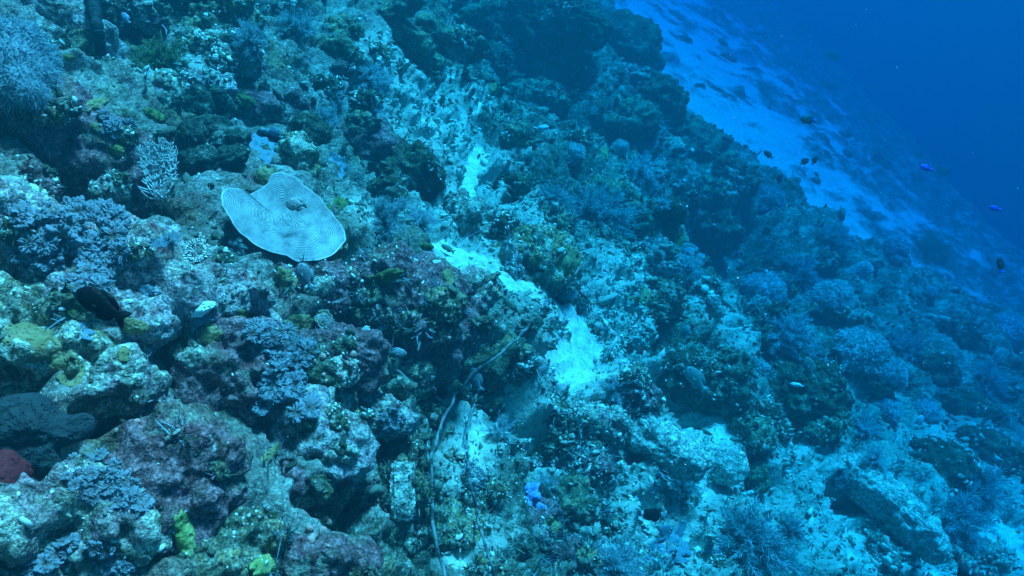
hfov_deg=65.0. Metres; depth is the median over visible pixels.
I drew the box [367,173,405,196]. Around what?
coral cobble
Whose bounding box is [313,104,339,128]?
feathery coral
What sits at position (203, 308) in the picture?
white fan
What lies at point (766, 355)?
coral rock
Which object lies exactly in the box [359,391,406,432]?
soft coral
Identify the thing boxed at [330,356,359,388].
coral cobble
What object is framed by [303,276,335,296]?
coral cobble
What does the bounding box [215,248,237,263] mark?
coral cobble
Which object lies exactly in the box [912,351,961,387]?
coral cobble
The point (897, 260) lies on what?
domed coral
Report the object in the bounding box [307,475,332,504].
coral cobble
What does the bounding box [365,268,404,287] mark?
green sponge
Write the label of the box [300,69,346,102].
coral cobble
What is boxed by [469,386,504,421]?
coral rock
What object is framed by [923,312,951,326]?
coral finger
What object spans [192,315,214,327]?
blue algae
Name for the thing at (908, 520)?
coral log
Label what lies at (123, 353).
yellow sponge
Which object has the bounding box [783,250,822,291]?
feathery coral
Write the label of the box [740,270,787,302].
domed coral
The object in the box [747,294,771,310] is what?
coral cobble
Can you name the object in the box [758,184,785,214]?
domed coral
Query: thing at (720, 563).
coral cobble
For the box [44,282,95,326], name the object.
coral cobble
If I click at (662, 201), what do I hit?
feathery coral
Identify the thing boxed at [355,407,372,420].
coral cobble
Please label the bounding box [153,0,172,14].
coral cobble
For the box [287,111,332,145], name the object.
coral cobble
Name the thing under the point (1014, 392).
coral cobble
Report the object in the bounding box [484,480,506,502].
coral cobble
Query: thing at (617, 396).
feathery coral
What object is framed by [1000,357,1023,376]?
coral cobble
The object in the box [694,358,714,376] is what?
coral cobble
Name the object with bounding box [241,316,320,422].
soft coral
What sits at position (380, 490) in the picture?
coral rubble
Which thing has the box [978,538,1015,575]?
coral cobble
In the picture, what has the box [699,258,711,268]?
coral cobble
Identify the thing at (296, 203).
damselfish
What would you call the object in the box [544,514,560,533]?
yellow sponge
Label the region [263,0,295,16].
coral cobble
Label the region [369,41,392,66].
coral cobble
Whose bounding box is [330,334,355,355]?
coral cobble
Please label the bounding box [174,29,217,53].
coral cobble
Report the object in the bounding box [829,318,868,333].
coral cobble
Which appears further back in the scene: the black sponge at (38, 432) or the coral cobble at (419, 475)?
the coral cobble at (419, 475)
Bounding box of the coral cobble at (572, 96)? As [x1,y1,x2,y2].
[565,87,586,102]
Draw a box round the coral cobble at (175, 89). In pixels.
[147,68,184,107]
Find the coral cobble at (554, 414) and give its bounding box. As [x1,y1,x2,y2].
[549,398,570,424]
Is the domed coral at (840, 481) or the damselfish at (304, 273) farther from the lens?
the domed coral at (840, 481)
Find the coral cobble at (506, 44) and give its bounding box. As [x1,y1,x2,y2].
[497,29,517,51]
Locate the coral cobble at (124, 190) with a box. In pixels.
[87,174,131,201]
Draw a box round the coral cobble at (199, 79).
[179,68,214,86]
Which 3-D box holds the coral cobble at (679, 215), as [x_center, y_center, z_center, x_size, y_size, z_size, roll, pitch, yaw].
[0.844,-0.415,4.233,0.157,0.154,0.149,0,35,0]
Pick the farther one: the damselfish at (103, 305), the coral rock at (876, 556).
the coral rock at (876, 556)
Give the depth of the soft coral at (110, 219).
1.37 m
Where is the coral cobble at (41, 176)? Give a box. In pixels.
[19,158,62,200]
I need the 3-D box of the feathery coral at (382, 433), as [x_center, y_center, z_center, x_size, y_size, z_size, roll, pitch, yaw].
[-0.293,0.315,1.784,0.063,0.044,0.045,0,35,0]
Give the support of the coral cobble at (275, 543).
on the reef slope
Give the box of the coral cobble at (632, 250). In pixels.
[625,243,639,252]
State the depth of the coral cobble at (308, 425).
1.53 m
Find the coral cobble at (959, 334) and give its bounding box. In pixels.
[946,315,979,349]
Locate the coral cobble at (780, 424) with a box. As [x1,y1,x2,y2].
[776,422,791,442]
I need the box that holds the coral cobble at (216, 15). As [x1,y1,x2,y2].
[201,1,226,23]
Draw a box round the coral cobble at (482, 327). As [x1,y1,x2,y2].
[470,316,491,331]
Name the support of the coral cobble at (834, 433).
on the reef slope
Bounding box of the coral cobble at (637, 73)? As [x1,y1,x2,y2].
[622,62,651,85]
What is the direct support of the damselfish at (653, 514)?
on the reef slope
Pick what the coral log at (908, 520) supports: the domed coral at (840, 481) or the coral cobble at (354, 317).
the domed coral at (840, 481)
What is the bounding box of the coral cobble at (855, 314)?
[822,295,872,324]
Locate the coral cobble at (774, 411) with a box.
[755,401,779,421]
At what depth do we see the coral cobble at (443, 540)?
1.78 m
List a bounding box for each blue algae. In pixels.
[65,321,96,340]
[123,337,140,344]
[137,283,160,295]
[149,235,174,248]
[166,303,184,314]
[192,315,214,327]
[249,126,281,163]
[328,151,348,178]
[645,538,691,569]
[657,522,685,542]
[679,243,704,256]
[702,532,738,560]
[771,557,791,571]
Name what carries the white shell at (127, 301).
on the coral rock at (164, 323)
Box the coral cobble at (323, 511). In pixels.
[306,503,335,528]
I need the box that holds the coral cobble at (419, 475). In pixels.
[414,470,432,513]
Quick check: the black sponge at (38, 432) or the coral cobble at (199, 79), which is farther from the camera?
the coral cobble at (199, 79)
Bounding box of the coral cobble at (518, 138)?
[499,120,542,149]
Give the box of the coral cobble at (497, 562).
[474,552,508,575]
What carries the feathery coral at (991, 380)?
on the reef slope
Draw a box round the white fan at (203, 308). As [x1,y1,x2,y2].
[189,301,215,316]
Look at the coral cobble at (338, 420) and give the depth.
1.55 m
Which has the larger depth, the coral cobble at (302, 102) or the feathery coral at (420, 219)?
the coral cobble at (302, 102)
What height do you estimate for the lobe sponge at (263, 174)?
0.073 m
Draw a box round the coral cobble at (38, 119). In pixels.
[27,111,42,121]
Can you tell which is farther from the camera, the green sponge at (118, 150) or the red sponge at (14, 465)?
the green sponge at (118, 150)
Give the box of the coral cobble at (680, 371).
[677,369,684,376]
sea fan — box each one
[134,137,178,213]
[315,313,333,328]
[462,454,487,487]
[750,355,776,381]
[844,260,873,281]
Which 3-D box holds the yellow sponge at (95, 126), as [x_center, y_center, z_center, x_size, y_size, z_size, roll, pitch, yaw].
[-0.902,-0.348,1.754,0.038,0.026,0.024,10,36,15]
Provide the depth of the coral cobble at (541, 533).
2.10 m
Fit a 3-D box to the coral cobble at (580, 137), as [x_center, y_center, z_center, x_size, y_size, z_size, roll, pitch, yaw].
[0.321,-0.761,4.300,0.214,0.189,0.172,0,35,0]
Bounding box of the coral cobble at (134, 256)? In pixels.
[125,241,153,261]
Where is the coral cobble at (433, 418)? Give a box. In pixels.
[424,401,440,425]
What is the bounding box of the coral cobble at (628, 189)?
[621,187,632,201]
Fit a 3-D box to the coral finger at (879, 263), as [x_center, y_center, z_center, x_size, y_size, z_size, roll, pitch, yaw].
[2.979,-0.200,6.656,0.189,0.132,0.140,0,35,0]
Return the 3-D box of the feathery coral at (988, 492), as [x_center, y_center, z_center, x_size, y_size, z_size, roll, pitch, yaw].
[2.381,1.031,4.090,0.380,0.262,0.301,0,35,0]
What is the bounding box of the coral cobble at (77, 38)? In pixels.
[60,28,106,58]
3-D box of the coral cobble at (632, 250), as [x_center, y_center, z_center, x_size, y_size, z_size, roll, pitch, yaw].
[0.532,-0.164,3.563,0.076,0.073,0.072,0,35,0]
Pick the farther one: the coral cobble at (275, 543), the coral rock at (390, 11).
the coral rock at (390, 11)
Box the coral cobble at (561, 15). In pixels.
[554,0,572,19]
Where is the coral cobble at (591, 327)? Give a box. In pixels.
[587,324,599,335]
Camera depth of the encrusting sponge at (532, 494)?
2.20 m
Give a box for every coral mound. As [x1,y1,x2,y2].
[678,34,692,43]
[695,83,705,88]
[718,38,727,46]
[720,51,736,62]
[752,30,767,38]
[786,179,795,187]
[810,176,820,184]
[821,80,836,90]
[825,48,839,60]
[839,130,851,138]
[842,148,853,157]
[871,150,884,161]
[877,156,891,168]
[909,150,921,157]
[937,164,951,176]
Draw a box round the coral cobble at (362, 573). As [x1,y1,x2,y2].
[353,568,375,575]
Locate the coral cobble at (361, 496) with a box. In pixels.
[356,481,377,500]
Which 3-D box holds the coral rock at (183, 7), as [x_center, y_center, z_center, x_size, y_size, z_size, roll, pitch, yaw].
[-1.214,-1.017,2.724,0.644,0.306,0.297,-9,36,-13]
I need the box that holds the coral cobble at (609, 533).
[593,514,620,541]
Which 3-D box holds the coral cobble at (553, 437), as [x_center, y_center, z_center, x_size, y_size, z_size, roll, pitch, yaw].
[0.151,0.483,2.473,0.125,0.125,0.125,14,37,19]
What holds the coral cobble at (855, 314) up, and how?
on the reef slope
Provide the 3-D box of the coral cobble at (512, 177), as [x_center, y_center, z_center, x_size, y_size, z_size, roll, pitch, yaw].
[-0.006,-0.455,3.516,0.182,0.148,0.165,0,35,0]
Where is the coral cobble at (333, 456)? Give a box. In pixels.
[313,442,359,466]
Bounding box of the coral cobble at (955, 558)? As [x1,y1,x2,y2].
[953,553,968,561]
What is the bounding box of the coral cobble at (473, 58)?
[452,23,489,64]
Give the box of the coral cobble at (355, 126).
[346,109,381,134]
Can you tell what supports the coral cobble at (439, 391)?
on the reef slope
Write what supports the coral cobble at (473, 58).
on the reef slope
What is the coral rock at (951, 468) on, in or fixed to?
on the reef slope
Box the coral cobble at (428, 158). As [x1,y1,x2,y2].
[420,153,438,175]
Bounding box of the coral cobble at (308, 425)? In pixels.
[289,417,318,432]
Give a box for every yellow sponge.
[0,321,63,362]
[48,349,84,387]
[85,97,109,112]
[91,122,103,133]
[117,345,129,362]
[118,317,149,334]
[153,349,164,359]
[200,322,222,344]
[260,443,278,464]
[275,266,297,294]
[283,314,315,331]
[421,407,430,417]
[442,268,453,284]
[487,82,500,93]
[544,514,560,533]
[553,246,581,275]
[576,546,602,575]
[597,145,608,160]
[628,286,651,306]
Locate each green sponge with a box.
[57,54,73,63]
[111,144,124,156]
[143,107,166,122]
[173,509,195,556]
[235,309,249,318]
[236,93,256,108]
[249,553,276,575]
[327,197,346,210]
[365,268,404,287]
[420,242,433,248]
[664,227,684,247]
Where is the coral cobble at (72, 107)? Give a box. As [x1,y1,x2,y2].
[67,99,82,118]
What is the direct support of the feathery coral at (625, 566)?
on the reef slope
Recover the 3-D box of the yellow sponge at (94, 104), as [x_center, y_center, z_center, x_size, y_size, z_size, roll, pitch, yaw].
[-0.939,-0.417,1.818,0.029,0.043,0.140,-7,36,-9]
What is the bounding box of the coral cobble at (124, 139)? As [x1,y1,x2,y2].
[118,126,136,146]
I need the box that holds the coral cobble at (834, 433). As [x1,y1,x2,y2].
[810,417,843,446]
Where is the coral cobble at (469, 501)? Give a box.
[457,486,483,512]
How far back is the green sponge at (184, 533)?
1.19 m
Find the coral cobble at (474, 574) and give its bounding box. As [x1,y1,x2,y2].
[466,567,480,575]
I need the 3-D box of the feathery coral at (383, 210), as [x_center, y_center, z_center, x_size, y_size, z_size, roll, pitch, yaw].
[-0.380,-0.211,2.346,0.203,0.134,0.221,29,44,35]
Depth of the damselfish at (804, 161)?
4.27 m
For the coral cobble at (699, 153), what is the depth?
6.20 m
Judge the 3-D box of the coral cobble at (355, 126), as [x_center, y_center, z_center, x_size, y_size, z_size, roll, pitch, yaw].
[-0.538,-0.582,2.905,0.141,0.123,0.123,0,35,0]
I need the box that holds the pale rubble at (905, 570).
[7,0,1023,575]
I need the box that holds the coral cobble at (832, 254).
[817,249,839,273]
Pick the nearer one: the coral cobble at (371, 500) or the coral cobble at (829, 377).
the coral cobble at (371, 500)
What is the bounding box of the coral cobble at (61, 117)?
[42,90,68,123]
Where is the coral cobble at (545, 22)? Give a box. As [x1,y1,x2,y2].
[538,12,555,26]
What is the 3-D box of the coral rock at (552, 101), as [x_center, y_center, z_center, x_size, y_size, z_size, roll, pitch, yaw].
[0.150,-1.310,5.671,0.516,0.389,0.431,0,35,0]
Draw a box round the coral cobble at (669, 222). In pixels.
[646,195,685,233]
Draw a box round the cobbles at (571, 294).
[558,288,577,301]
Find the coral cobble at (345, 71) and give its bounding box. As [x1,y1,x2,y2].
[331,57,354,80]
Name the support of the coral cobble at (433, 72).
on the reef slope
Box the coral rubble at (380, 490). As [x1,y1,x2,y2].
[0,0,1023,575]
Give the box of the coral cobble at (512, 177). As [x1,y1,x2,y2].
[493,171,530,199]
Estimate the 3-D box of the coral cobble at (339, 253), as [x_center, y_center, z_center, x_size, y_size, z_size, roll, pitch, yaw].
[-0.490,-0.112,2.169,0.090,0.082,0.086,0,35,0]
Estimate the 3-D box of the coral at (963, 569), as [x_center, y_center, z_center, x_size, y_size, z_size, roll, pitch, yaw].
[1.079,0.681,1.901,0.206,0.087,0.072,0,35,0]
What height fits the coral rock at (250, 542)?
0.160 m
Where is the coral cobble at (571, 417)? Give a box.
[562,409,585,431]
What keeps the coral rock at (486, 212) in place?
on the reef slope
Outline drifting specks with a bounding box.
[8,9,1023,464]
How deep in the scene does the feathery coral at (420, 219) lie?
2.54 m
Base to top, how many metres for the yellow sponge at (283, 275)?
0.057 m
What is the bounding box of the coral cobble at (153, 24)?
[148,12,168,31]
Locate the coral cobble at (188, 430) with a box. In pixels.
[169,423,191,441]
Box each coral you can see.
[0,11,66,116]
[3,195,131,277]
[20,532,136,575]
[59,246,123,291]
[60,446,155,518]
[96,109,137,138]
[125,30,192,72]
[163,227,183,243]
[182,236,211,265]
[221,172,345,261]
[222,237,246,255]
[228,18,269,56]
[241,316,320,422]
[274,0,334,44]
[286,328,317,360]
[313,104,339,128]
[314,309,332,325]
[323,88,349,111]
[350,59,395,99]
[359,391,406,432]
[367,102,387,117]
[370,193,409,245]
[372,428,393,440]
[405,204,445,233]
[480,414,518,442]
[535,467,563,499]
[539,177,581,211]
[567,141,585,165]
[573,179,648,237]
[585,530,660,575]
[601,375,630,407]
[611,138,629,156]
[625,150,667,198]
[653,192,671,211]
[668,479,704,502]
[679,251,707,282]
[712,487,802,575]
[732,47,758,68]
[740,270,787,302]
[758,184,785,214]
[764,310,822,361]
[774,507,809,552]
[777,539,809,575]
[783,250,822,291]
[798,340,825,365]
[810,279,854,310]
[815,217,861,269]
[831,466,851,493]
[833,324,892,377]
[853,407,886,443]
[856,441,897,474]
[870,396,903,424]
[879,355,909,391]
[880,234,911,257]
[887,326,927,363]
[888,253,906,267]
[911,227,957,271]
[913,398,942,423]
[924,285,938,298]
[926,552,994,575]
[931,486,1000,556]
[960,355,1023,407]
[964,464,1019,518]
[992,310,1023,350]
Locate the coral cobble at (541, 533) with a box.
[533,524,553,546]
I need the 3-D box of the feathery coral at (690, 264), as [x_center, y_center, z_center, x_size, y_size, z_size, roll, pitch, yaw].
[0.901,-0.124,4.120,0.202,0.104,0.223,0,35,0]
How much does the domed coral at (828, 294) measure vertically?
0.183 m
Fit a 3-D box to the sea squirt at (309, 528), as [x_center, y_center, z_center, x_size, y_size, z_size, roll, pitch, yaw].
[-0.344,0.409,1.368,0.014,0.013,0.012,0,35,0]
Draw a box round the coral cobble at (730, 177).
[714,166,748,186]
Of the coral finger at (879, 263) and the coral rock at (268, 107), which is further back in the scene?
the coral finger at (879, 263)
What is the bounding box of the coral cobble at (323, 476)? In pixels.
[308,474,326,485]
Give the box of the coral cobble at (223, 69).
[212,63,225,72]
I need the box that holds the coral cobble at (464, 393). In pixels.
[453,381,472,402]
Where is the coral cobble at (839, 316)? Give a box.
[830,312,846,318]
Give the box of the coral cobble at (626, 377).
[618,362,647,388]
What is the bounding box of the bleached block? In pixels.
[389,460,415,521]
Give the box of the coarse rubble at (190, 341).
[120,11,1021,547]
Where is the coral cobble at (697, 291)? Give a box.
[685,279,722,300]
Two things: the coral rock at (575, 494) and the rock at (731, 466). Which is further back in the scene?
the rock at (731, 466)
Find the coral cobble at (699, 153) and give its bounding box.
[691,141,713,161]
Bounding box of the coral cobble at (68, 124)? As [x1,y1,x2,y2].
[60,120,71,127]
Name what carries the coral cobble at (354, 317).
on the reef slope
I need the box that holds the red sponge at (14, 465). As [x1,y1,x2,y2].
[0,449,34,483]
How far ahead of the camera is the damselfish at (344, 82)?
2.97 m
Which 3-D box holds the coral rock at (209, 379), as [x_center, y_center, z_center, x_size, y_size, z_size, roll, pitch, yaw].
[-0.562,0.166,1.568,0.260,0.253,0.237,-13,37,-17]
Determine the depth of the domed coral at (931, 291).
6.64 m
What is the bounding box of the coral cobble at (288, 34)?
[280,26,300,41]
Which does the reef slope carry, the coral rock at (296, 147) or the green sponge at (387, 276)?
the coral rock at (296, 147)
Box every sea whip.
[84,0,106,56]
[429,263,582,575]
[429,376,443,402]
[465,393,496,575]
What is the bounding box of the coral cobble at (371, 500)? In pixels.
[363,495,385,509]
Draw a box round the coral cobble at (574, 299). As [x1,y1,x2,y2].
[554,290,587,310]
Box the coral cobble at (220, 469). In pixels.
[208,460,230,481]
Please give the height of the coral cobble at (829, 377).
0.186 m
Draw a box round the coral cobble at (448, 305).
[423,283,467,320]
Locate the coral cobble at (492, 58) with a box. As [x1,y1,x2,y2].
[485,42,513,81]
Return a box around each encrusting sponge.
[524,482,541,505]
[534,502,546,508]
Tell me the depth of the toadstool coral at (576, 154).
4.18 m
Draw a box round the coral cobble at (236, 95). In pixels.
[233,88,247,106]
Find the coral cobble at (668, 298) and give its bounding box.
[658,283,681,305]
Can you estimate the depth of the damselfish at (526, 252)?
2.74 m
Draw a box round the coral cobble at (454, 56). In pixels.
[443,46,468,67]
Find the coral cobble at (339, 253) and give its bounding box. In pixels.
[328,234,347,258]
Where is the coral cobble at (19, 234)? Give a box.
[0,219,36,244]
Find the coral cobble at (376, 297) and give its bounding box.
[351,288,382,310]
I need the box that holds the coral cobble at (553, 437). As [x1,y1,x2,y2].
[541,425,582,458]
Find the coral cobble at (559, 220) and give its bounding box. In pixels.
[539,205,575,234]
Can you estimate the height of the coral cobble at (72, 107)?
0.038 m
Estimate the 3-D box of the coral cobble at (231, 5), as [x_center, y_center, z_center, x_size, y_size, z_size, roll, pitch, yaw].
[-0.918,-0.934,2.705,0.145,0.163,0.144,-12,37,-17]
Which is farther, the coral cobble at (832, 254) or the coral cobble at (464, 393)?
the coral cobble at (832, 254)
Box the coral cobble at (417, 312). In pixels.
[400,309,422,339]
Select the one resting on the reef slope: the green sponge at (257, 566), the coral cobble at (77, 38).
the coral cobble at (77, 38)
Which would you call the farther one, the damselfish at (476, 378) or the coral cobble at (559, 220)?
the coral cobble at (559, 220)
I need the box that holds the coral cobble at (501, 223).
[492,212,519,233]
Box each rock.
[0,75,175,219]
[0,176,99,281]
[0,270,116,393]
[0,454,173,572]
[6,0,132,62]
[41,267,182,354]
[63,342,178,418]
[85,201,286,349]
[102,400,253,554]
[120,33,158,68]
[162,314,289,429]
[171,0,218,12]
[174,505,287,575]
[175,1,264,33]
[200,26,265,86]
[216,267,275,316]
[237,87,290,124]
[262,384,379,491]
[274,131,323,181]
[274,532,383,575]
[279,258,362,322]
[292,321,390,395]
[334,116,401,172]
[347,242,489,387]
[350,240,415,288]
[362,393,419,439]
[373,138,445,202]
[377,0,425,24]
[381,346,437,402]
[389,19,435,56]
[420,496,486,552]
[442,188,496,243]
[459,338,530,393]
[460,265,502,315]
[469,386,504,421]
[490,223,583,296]
[493,324,538,387]
[494,0,585,64]
[500,65,525,83]
[500,240,530,281]
[506,76,569,118]
[529,497,563,552]
[530,455,569,472]
[533,436,610,460]
[542,533,598,572]
[547,472,599,525]
[552,0,611,52]
[559,51,599,89]
[567,401,633,450]
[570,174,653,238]
[570,447,617,490]
[599,94,663,142]
[604,8,665,70]
[609,379,663,418]
[624,415,714,482]
[636,65,689,132]
[636,237,681,278]
[644,274,684,319]
[650,345,750,417]
[677,114,736,157]
[692,205,744,260]
[702,441,749,486]
[708,349,751,384]
[712,157,762,197]
[728,413,776,459]
[740,255,787,274]
[748,320,811,364]
[767,360,853,443]
[812,347,843,366]
[854,351,894,399]
[864,518,890,543]
[868,539,915,575]
[908,342,962,382]
[908,436,984,499]
[939,383,1004,427]
[940,326,995,356]
[952,423,1023,483]
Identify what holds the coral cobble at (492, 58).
on the reef slope
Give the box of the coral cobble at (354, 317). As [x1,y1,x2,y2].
[346,304,371,323]
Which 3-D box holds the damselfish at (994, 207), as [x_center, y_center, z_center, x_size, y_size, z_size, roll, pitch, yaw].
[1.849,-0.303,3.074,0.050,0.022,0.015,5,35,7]
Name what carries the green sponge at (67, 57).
on the reef slope
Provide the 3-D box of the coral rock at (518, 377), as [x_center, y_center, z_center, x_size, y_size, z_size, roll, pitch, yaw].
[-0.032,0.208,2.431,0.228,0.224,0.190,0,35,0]
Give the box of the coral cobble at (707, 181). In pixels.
[695,174,727,209]
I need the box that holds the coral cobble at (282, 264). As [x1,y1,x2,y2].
[275,262,294,274]
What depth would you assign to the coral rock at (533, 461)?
2.44 m
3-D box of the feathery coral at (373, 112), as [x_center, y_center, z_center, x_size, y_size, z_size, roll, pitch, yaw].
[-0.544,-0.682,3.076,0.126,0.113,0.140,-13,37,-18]
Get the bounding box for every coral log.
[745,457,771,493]
[838,452,952,564]
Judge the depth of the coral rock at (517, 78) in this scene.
5.59 m
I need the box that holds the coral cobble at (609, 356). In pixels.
[600,351,614,361]
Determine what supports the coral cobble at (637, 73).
on the reef slope
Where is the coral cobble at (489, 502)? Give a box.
[479,488,492,508]
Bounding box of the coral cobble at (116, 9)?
[102,0,128,16]
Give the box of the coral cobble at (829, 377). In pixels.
[803,358,846,392]
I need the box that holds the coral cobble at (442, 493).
[433,484,447,497]
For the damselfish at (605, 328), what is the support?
on the reef slope
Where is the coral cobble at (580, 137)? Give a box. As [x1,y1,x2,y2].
[557,130,590,149]
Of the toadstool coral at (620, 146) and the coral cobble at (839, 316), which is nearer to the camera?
the toadstool coral at (620, 146)
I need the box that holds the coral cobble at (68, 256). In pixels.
[64,247,76,258]
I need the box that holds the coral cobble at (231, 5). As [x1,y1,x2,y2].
[218,0,263,27]
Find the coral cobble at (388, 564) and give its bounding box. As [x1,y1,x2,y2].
[381,553,394,574]
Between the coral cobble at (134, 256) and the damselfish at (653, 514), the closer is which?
the coral cobble at (134, 256)
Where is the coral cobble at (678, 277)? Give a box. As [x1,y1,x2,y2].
[668,272,683,282]
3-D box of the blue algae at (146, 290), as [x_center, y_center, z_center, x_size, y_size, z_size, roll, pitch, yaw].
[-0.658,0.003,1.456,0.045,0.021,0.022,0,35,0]
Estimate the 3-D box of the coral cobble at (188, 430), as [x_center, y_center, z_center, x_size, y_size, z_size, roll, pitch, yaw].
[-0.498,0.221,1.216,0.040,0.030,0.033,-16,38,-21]
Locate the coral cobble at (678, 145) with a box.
[659,136,687,162]
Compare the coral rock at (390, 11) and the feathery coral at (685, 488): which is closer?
the feathery coral at (685, 488)
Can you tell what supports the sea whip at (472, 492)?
on the reef slope
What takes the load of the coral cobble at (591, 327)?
on the reef slope
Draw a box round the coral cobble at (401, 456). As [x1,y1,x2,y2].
[379,453,410,487]
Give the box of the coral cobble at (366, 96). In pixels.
[348,88,382,111]
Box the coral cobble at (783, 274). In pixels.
[776,271,798,299]
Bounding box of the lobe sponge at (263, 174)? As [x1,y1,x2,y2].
[254,166,275,185]
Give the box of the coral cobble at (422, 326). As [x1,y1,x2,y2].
[413,319,435,337]
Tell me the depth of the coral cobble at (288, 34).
2.94 m
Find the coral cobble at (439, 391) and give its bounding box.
[436,385,443,394]
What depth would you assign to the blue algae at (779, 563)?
2.86 m
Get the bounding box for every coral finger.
[706,293,724,319]
[868,258,884,268]
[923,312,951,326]
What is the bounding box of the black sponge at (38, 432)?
[0,392,95,477]
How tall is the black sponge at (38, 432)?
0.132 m
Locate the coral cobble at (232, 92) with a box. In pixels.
[214,71,236,97]
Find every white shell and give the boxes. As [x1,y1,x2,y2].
[123,299,132,303]
[362,326,369,330]
[376,325,386,331]
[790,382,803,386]
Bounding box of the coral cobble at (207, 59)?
[204,47,239,73]
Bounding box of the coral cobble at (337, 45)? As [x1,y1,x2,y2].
[319,30,363,71]
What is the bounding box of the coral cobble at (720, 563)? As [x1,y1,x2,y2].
[710,554,725,568]
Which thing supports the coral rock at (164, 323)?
on the reef slope
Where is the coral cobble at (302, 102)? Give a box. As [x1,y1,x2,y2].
[284,87,309,110]
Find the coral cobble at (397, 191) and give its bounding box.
[382,185,407,200]
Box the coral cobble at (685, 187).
[672,181,701,212]
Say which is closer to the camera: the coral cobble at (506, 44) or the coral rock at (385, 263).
the coral rock at (385, 263)
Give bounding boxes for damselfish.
[76,287,131,329]
[121,12,131,23]
[285,196,307,211]
[296,263,315,291]
[341,76,348,91]
[388,347,406,357]
[441,244,455,254]
[469,367,484,392]
[520,250,529,255]
[527,314,543,326]
[537,124,551,129]
[538,483,549,498]
[602,325,608,333]
[641,508,665,521]
[683,325,690,337]
[685,366,710,395]
[764,150,772,159]
[777,173,781,183]
[800,115,816,124]
[800,158,808,165]
[802,356,816,379]
[811,156,817,164]
[914,415,923,427]
[920,164,932,171]
[989,205,1001,211]
[996,257,1004,273]
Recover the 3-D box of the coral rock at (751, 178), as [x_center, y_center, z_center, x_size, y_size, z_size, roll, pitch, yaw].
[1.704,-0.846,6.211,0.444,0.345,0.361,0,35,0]
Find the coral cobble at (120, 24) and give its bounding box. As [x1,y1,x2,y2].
[102,6,129,34]
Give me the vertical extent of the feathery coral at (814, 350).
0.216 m
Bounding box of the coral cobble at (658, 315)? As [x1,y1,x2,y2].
[647,291,670,323]
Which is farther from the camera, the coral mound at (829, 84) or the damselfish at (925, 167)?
the coral mound at (829, 84)
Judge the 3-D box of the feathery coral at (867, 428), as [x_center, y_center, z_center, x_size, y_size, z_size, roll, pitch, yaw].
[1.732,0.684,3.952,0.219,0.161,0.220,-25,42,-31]
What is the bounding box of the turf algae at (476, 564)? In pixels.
[0,0,1023,575]
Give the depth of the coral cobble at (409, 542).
1.74 m
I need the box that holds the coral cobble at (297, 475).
[281,460,309,500]
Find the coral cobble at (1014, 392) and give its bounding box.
[999,370,1019,398]
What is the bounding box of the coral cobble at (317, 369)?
[303,345,334,386]
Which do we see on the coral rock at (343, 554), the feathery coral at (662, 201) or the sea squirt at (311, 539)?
the sea squirt at (311, 539)
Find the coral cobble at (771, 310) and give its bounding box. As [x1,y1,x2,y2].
[755,301,788,328]
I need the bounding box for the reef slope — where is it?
[0,0,1023,575]
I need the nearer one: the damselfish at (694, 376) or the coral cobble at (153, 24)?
the coral cobble at (153, 24)
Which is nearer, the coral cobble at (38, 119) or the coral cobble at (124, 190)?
the coral cobble at (38, 119)
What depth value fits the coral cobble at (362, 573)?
1.32 m
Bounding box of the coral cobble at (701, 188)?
[695,183,706,194]
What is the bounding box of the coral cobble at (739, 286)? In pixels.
[735,283,744,295]
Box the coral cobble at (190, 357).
[176,344,209,368]
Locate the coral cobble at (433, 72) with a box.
[429,69,441,82]
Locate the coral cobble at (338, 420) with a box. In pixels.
[325,404,350,431]
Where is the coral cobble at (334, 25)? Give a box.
[319,14,364,39]
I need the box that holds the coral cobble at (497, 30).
[485,23,502,41]
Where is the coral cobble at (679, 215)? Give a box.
[658,195,686,222]
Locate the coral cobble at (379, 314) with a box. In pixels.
[367,304,396,326]
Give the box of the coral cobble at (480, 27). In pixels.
[476,22,493,36]
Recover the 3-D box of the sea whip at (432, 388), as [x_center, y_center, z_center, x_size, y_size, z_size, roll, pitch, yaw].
[-0.188,0.248,1.954,0.023,0.142,0.076,5,35,8]
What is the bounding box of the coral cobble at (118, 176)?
[110,171,128,182]
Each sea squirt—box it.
[133,418,140,422]
[306,525,313,531]
[307,535,314,543]
[320,353,325,359]
[349,350,356,356]
[439,291,444,297]
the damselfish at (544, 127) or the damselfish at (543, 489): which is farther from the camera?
the damselfish at (544, 127)
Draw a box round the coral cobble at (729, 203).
[724,181,750,208]
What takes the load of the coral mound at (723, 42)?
on the reef slope
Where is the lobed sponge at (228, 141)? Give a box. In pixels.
[174,84,251,174]
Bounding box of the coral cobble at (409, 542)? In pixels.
[397,526,431,554]
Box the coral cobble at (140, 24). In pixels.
[129,0,169,36]
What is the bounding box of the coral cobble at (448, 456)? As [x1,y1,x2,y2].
[446,449,464,462]
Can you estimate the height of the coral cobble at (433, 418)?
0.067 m
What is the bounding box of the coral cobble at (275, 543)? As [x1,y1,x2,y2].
[271,532,293,550]
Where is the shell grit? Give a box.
[1,0,1023,575]
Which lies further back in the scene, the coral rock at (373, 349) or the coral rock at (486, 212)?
the coral rock at (486, 212)
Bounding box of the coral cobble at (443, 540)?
[429,522,466,551]
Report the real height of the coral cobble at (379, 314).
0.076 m

